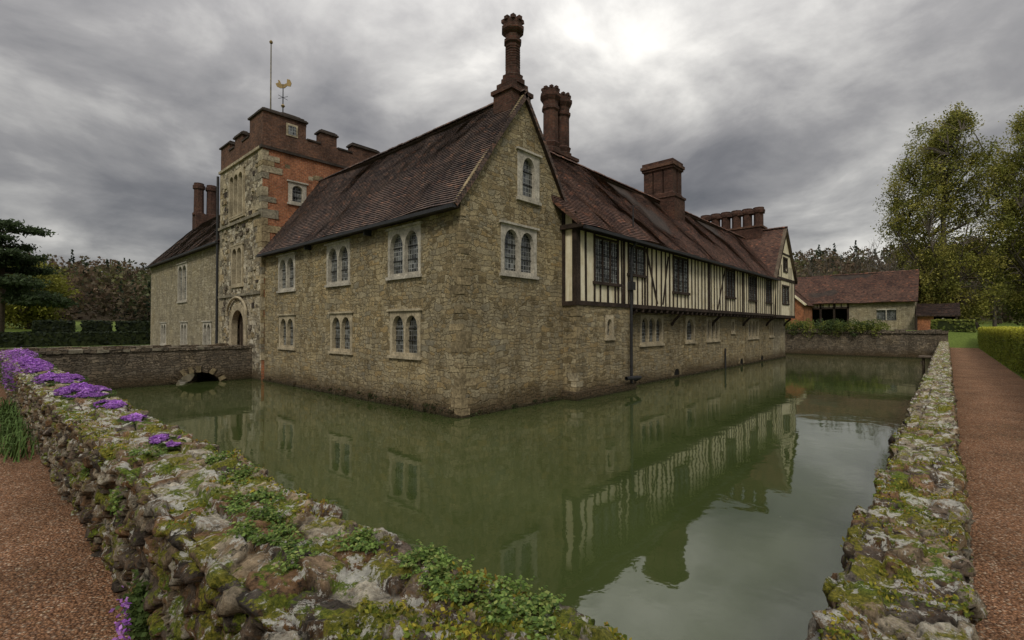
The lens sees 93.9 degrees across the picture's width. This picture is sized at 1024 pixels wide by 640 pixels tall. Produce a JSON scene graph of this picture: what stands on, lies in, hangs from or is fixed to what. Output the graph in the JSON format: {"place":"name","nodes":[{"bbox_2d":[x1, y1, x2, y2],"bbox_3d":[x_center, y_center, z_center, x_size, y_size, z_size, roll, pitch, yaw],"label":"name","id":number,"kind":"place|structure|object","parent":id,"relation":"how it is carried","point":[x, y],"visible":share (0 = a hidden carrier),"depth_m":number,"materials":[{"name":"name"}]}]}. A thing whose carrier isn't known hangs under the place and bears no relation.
{"place":"outdoors","nodes":[
{"label":"outdoors","id":0,"kind":"place"},
{"bbox_2d":[0,348,1023,639],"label":"gravel path","id":1,"kind":"structure","parent":0,"point":[54,580],"depth_m":3.98,"materials":[{"name":"brown gravel"}]},
{"bbox_2d":[0,396,38,462],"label":"daylily plants","id":2,"kind":"object","parent":1,"relation":"on","point":[12,424],"visible":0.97,"depth_m":7.03,"materials":[{"name":"green plant"}]},
{"bbox_2d":[108,569,151,639],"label":"aubrieta","id":3,"kind":"object","parent":1,"relation":"on","point":[138,615],"depth_m":2.52,"materials":[{"name":"plant"}]},
{"bbox_2d":[0,293,1023,377],"bbox_3d":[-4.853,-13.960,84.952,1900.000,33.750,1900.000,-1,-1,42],"label":"ground","id":4,"kind":"structure","parent":0,"point":[962,340],"depth_m":62.31,"materials":[{"name":"green plant"}]},
{"bbox_2d":[0,218,80,331],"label":"pine tree","id":5,"kind":"object","parent":4,"relation":"on","point":[17,288],"visible":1,"depth_m":49.42,"materials":[{"name":"green plant"}]},
{"bbox_2d":[5,258,81,328],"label":"sallow tree","id":6,"kind":"object","parent":4,"relation":"on","point":[22,316],"visible":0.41,"depth_m":60.31,"materials":[{"name":"green plant"}]},
{"bbox_2d":[31,319,75,332],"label":"yew hedge","id":7,"kind":"object","parent":4,"relation":"on","point":[50,325],"visible":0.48,"depth_m":43.40,"materials":[{"name":"green plant"}]},
{"bbox_2d":[0,330,150,347],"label":"yew hedge","id":8,"kind":"object","parent":4,"relation":"on","point":[42,339],"visible":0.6,"depth_m":42.49,"materials":[{"name":"green plant"}]},
{"bbox_2d":[80,320,113,331],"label":"yew hedge","id":9,"kind":"object","parent":4,"relation":"on","point":[95,326],"visible":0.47,"depth_m":45.57,"materials":[{"name":"green plant"}]},
{"bbox_2d":[115,320,150,331],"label":"yew hedge","id":10,"kind":"object","parent":4,"relation":"on","point":[133,326],"visible":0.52,"depth_m":47.64,"materials":[{"name":"green plant"}]},
{"bbox_2d":[0,352,623,639],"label":"moat wall","id":11,"kind":"structure","parent":4,"relation":"on","point":[204,577],"depth_m":2.29,"materials":[{"name":"grey stone"}]},
{"bbox_2d":[0,347,41,367],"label":"aubrieta","id":12,"kind":"object","parent":11,"relation":"on","point":[26,353],"depth_m":15.29,"materials":[{"name":"purple plant"}]},
{"bbox_2d":[0,356,57,394],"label":"aubrieta","id":13,"kind":"object","parent":11,"relation":"on","point":[39,365],"depth_m":10.76,"materials":[{"name":"purple plant"}]},
{"bbox_2d":[26,371,88,398],"bbox_3d":[-8.163,1.153,8.590,2.565,0.418,0.830,-1,-1,42],"label":"aubrieta","id":14,"kind":"object","parent":11,"relation":"on","point":[67,377],"depth_m":8.33,"materials":[{"name":"purple plant"}]},
{"bbox_2d":[50,382,116,400],"bbox_3d":[-6.199,1.056,6.896,2.075,0.250,0.733,-1,-1,42],"label":"aubrieta","id":15,"kind":"object","parent":11,"relation":"on","point":[84,390],"depth_m":6.65,"materials":[{"name":"purple plant"}]},
{"bbox_2d":[80,462,88,475],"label":"wall fern","id":16,"kind":"object","parent":11,"relation":"attached to","point":[83,471],"depth_m":4.03,"materials":[{"name":"green plant"}]},
{"bbox_2d":[90,399,127,409],"bbox_3d":[-4.823,1.008,5.723,0.908,0.099,0.352,-1,-1,42],"label":"aubrieta","id":17,"kind":"object","parent":11,"relation":"on","point":[113,404],"depth_m":5.65,"materials":[{"name":"purple plant"}]},
{"bbox_2d":[104,476,124,521],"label":"wall fern","id":18,"kind":"object","parent":11,"relation":"attached to","point":[116,495],"depth_m":3.11,"materials":[{"name":"green plant"}]},
{"bbox_2d":[116,412,150,423],"bbox_3d":[-3.851,0.995,4.871,0.596,0.084,0.270,-1,-1,42],"label":"aubrieta","id":19,"kind":"object","parent":11,"relation":"on","point":[136,416],"depth_m":4.82,"materials":[{"name":"purple plant"}]},
{"bbox_2d":[126,444,167,467],"bbox_3d":[-2.716,0.989,3.561,0.345,0.132,0.262,-1,-1,42],"label":"wall fern","id":20,"kind":"object","parent":11,"relation":"on","point":[135,451],"depth_m":3.51,"materials":[{"name":"green plant"}]},
{"bbox_2d":[148,433,187,449],"bbox_3d":[-2.821,0.987,3.910,0.618,0.081,0.263,-1,-1,42],"label":"aubrieta","id":21,"kind":"object","parent":11,"relation":"on","point":[157,438],"depth_m":3.83,"materials":[{"name":"purple plant"}]},
{"bbox_2d":[203,451,238,465],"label":"wall fern","id":22,"kind":"object","parent":11,"relation":"on","point":[212,459],"depth_m":3.34,"materials":[{"name":"green plant"}]},
{"bbox_2d":[217,462,258,486],"bbox_3d":[-1.724,0.986,2.999,0.323,0.127,0.241,-1,-1,42],"label":"wall fern","id":23,"kind":"object","parent":11,"relation":"on","point":[241,476],"depth_m":3.01,"materials":[{"name":"green plant"}]},
{"bbox_2d":[219,486,287,520],"bbox_3d":[-1.397,0.982,2.581,0.357,0.113,0.343,0,-1,0],"label":"wall fern","id":24,"kind":"object","parent":11,"relation":"on","point":[234,507],"depth_m":2.58,"materials":[{"name":"green plant"}]},
{"bbox_2d":[222,499,295,544],"bbox_3d":[-1.197,0.998,2.292,0.405,0.151,0.344,-1,-1,42],"label":"wall fern","id":25,"kind":"object","parent":11,"relation":"on","point":[283,529],"depth_m":2.27,"materials":[{"name":"green plant"}]},
{"bbox_2d":[266,530,318,564],"bbox_3d":[-0.907,0.967,1.988,0.204,0.136,0.316,0,-1,-25],"label":"wall fern","id":26,"kind":"object","parent":11,"relation":"on","point":[292,551],"depth_m":2.01,"materials":[{"name":"green plant"}]},
{"bbox_2d":[325,527,384,553],"bbox_3d":[-0.680,0.970,2.100,0.230,0.088,0.220,-1,-1,42],"label":"wall fern","id":27,"kind":"object","parent":11,"relation":"on","point":[360,539],"depth_m":2.10,"materials":[{"name":"green plant"}]},
{"bbox_2d":[391,543,461,585],"bbox_3d":[-0.337,0.968,1.923,0.359,0.141,0.274,-1,-1,42],"label":"wall fern","id":28,"kind":"object","parent":11,"relation":"on","point":[431,557],"depth_m":1.88,"materials":[{"name":"green plant"}]},
{"bbox_2d":[418,553,503,606],"bbox_3d":[-0.193,0.961,1.744,0.299,0.136,0.239,-1,-1,42],"label":"wall fern","id":29,"kind":"object","parent":11,"relation":"on","point":[457,588],"depth_m":1.71,"materials":[{"name":"green plant"}]},
{"bbox_2d":[475,573,566,639],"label":"wall fern","id":30,"kind":"object","parent":11,"relation":"on","point":[524,605],"depth_m":1.58,"materials":[{"name":"green plant"}]},
{"bbox_2d":[506,627,545,639],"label":"wall fern","id":31,"kind":"object","parent":11,"relation":"on","point":[536,635],"depth_m":1.42,"materials":[{"name":"green plant"}]},
{"bbox_2d":[4,329,948,358],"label":"retaining wall","id":32,"kind":"structure","parent":4,"relation":"on","point":[901,343],"depth_m":42.96,"materials":[{"name":"stone"}]},
{"bbox_2d":[10,229,1021,323],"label":"distant woodland","id":33,"kind":"object","parent":4,"relation":"on","point":[119,285],"visible":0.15,"depth_m":113.29,"materials":[{"name":"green plant"}]},
{"bbox_2d":[785,318,890,337],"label":"bank shrubs","id":34,"kind":"object","parent":4,"relation":"on","point":[838,325],"visible":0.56,"depth_m":44.53,"materials":[{"name":"green plant"}]},
{"bbox_2d":[785,269,960,329],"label":"barn","id":35,"kind":"structure","parent":4,"relation":"on","point":[889,298],"depth_m":56.44,"materials":[{"name":"brown tile"}]},
{"bbox_2d":[805,341,988,639],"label":"moat wall","id":36,"kind":"structure","parent":4,"relation":"on","point":[934,400],"depth_m":2.74,"materials":[{"name":"grey stone"}]},
{"bbox_2d":[56,397,977,639],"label":"moss tufts","id":37,"kind":"object","parent":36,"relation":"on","point":[427,626],"visible":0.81,"depth_m":2.08,"materials":[{"name":"green plant"}]},
{"bbox_2d":[795,224,1020,329],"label":"bare trees","id":38,"kind":"object","parent":4,"relation":"on","point":[994,321],"visible":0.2,"depth_m":76.93,"materials":[{"name":"grey plant"}]},
{"bbox_2d":[870,101,1023,325],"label":"birch tree","id":39,"kind":"object","parent":4,"relation":"on","point":[940,169],"visible":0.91,"depth_m":56.34,"materials":[{"name":"green plant"}]},
{"bbox_2d":[930,318,976,332],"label":"clipped hedge","id":40,"kind":"object","parent":4,"relation":"on","point":[957,325],"visible":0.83,"depth_m":41.86,"materials":[{"name":"green plant"}]},
{"bbox_2d":[956,105,1023,319],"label":"birch tree","id":41,"kind":"object","parent":4,"relation":"on","point":[1018,159],"visible":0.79,"depth_m":54.90,"materials":[{"name":"green plant"}]},
{"bbox_2d":[976,326,1023,379],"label":"clipped hedge","id":42,"kind":"object","parent":4,"relation":"on","point":[1004,345],"visible":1,"depth_m":21.26,"materials":[{"name":"green plant"}]},
{"bbox_2d":[978,185,1023,326],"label":"birch tree","id":43,"kind":"object","parent":4,"relation":"on","point":[1017,317],"visible":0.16,"depth_m":62.01,"materials":[{"name":"green plant"}]},
{"bbox_2d":[0,0,1023,348],"label":"sky","id":44,"kind":"structure","parent":0,"point":[112,112],"materials":[{"name":"grey"}]},
{"bbox_2d":[111,354,930,639],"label":"moat water","id":45,"kind":"structure","parent":0,"point":[721,504],"depth_m":8.72,"materials":[{"name":"green liquid"}]},
{"bbox_2d":[0,343,251,388],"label":"stone bridge","id":46,"kind":"structure","parent":45,"relation":"in","point":[115,367],"depth_m":21.73,"materials":[{"name":"grey stone"}]},
{"bbox_2d":[145,241,219,345],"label":"wing walls","id":47,"kind":"structure","parent":45,"relation":"in","point":[196,308],"depth_m":33.22,"materials":[{"name":"beige stone"}]},
{"bbox_2d":[159,261,211,345],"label":"wing windows","id":48,"kind":"structure","parent":47,"relation":"in","point":[182,285],"depth_m":34.25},
{"bbox_2d":[215,107,380,379],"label":"gatehouse tower","id":49,"kind":"structure","parent":45,"relation":"in","point":[276,166],"depth_m":25.47,"materials":[{"name":"stone"}]},
{"bbox_2d":[225,122,308,345],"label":"tower windows and door","id":50,"kind":"structure","parent":49,"relation":"in","point":[296,190],"depth_m":26.21,"materials":[{"name":"beige stone"}]},
{"bbox_2d":[269,40,272,108],"bbox_3d":[-14.210,-12.758,28.140,0.185,7.480,0.185,-1,-1,42],"label":"flagpole","id":51,"kind":"object","parent":49,"relation":"on","point":[271,42],"visible":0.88,"depth_m":28.16,"materials":[{"name":"metal"}]},
{"bbox_2d":[275,79,291,111],"bbox_3d":[-13.486,-11.613,28.167,0.872,5.190,0.828,0,-1,-26],"label":"weather vane","id":52,"kind":"object","parent":49,"relation":"on","point":[283,86],"visible":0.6,"depth_m":28.17,"materials":[{"name":"metal"}]},
{"bbox_2d":[317,385,556,415],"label":"waterline weeds","id":53,"kind":"object","parent":45,"relation":"in","point":[433,408],"visible":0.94,"depth_m":15.90,"materials":[{"name":"green plant"}]},
{"bbox_2d":[264,102,784,415],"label":"walls","id":54,"kind":"structure","parent":45,"relation":"in","point":[521,347],"depth_m":17.09,"materials":[{"name":"stone"}]},
{"bbox_2d":[148,89,797,283],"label":"roofs","id":55,"kind":"structure","parent":54,"relation":"on","point":[434,167],"depth_m":20.56,"materials":[{"name":"brown tile"}]},
{"bbox_2d":[192,13,767,239],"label":"chimneys","id":56,"kind":"object","parent":55,"relation":"on","point":[662,181],"visible":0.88,"depth_m":28.52,"materials":[{"name":"brick"}]},
{"bbox_2d":[632,206,633,225],"bbox_3d":[5.308,-4.465,20.948,0.059,1.100,0.057,-1,-1,42],"label":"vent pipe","id":57,"kind":"object","parent":55,"relation":"on","point":[632,215],"visible":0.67,"depth_m":20.94,"materials":[{"name":"metal"}]},
{"bbox_2d":[449,205,584,415],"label":"quoins","id":58,"kind":"object","parent":54,"relation":"attached to","point":[460,403],"visible":0.88,"depth_m":14.26,"materials":[{"name":"beige stone"}]},
{"bbox_2d":[256,94,779,382],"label":"gutters and pipes","id":59,"kind":"object","parent":54,"relation":"attached to","point":[364,230],"visible":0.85,"depth_m":19.25,"materials":[{"name":"black metal"}]},
{"bbox_2d":[276,146,774,359],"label":"stone windows","id":60,"kind":"structure","parent":54,"relation":"attached to","point":[518,250],"depth_m":16.68,"materials":[{"name":"beige stone"}]},
{"bbox_2d":[562,212,797,325],"bbox_3d":[13.519,-3.656,30.039,1.004,8.112,33.654,-1,-1,42],"label":"timber frame","id":61,"kind":"object","parent":54,"relation":"attached to","point":[595,268],"visible":0.95,"depth_m":23.00,"materials":[{"name":"paint"}]},
{"bbox_2d":[263,355,785,418],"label":"footings","id":62,"kind":"object","parent":45,"relation":"in","point":[420,407],"visible":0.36,"depth_m":17.52,"materials":[{"name":"stone"}]},
{"bbox_2d":[918,355,931,372],"bbox_3d":[24.200,2.739,27.794,0.800,1.280,1.300,-1,-1,42],"label":"landing stage","id":63,"kind":"object","parent":45,"relation":"in","point":[923,357],"visible":0.52,"depth_m":27.56,"materials":[{"name":"brown wood"}]}
]}

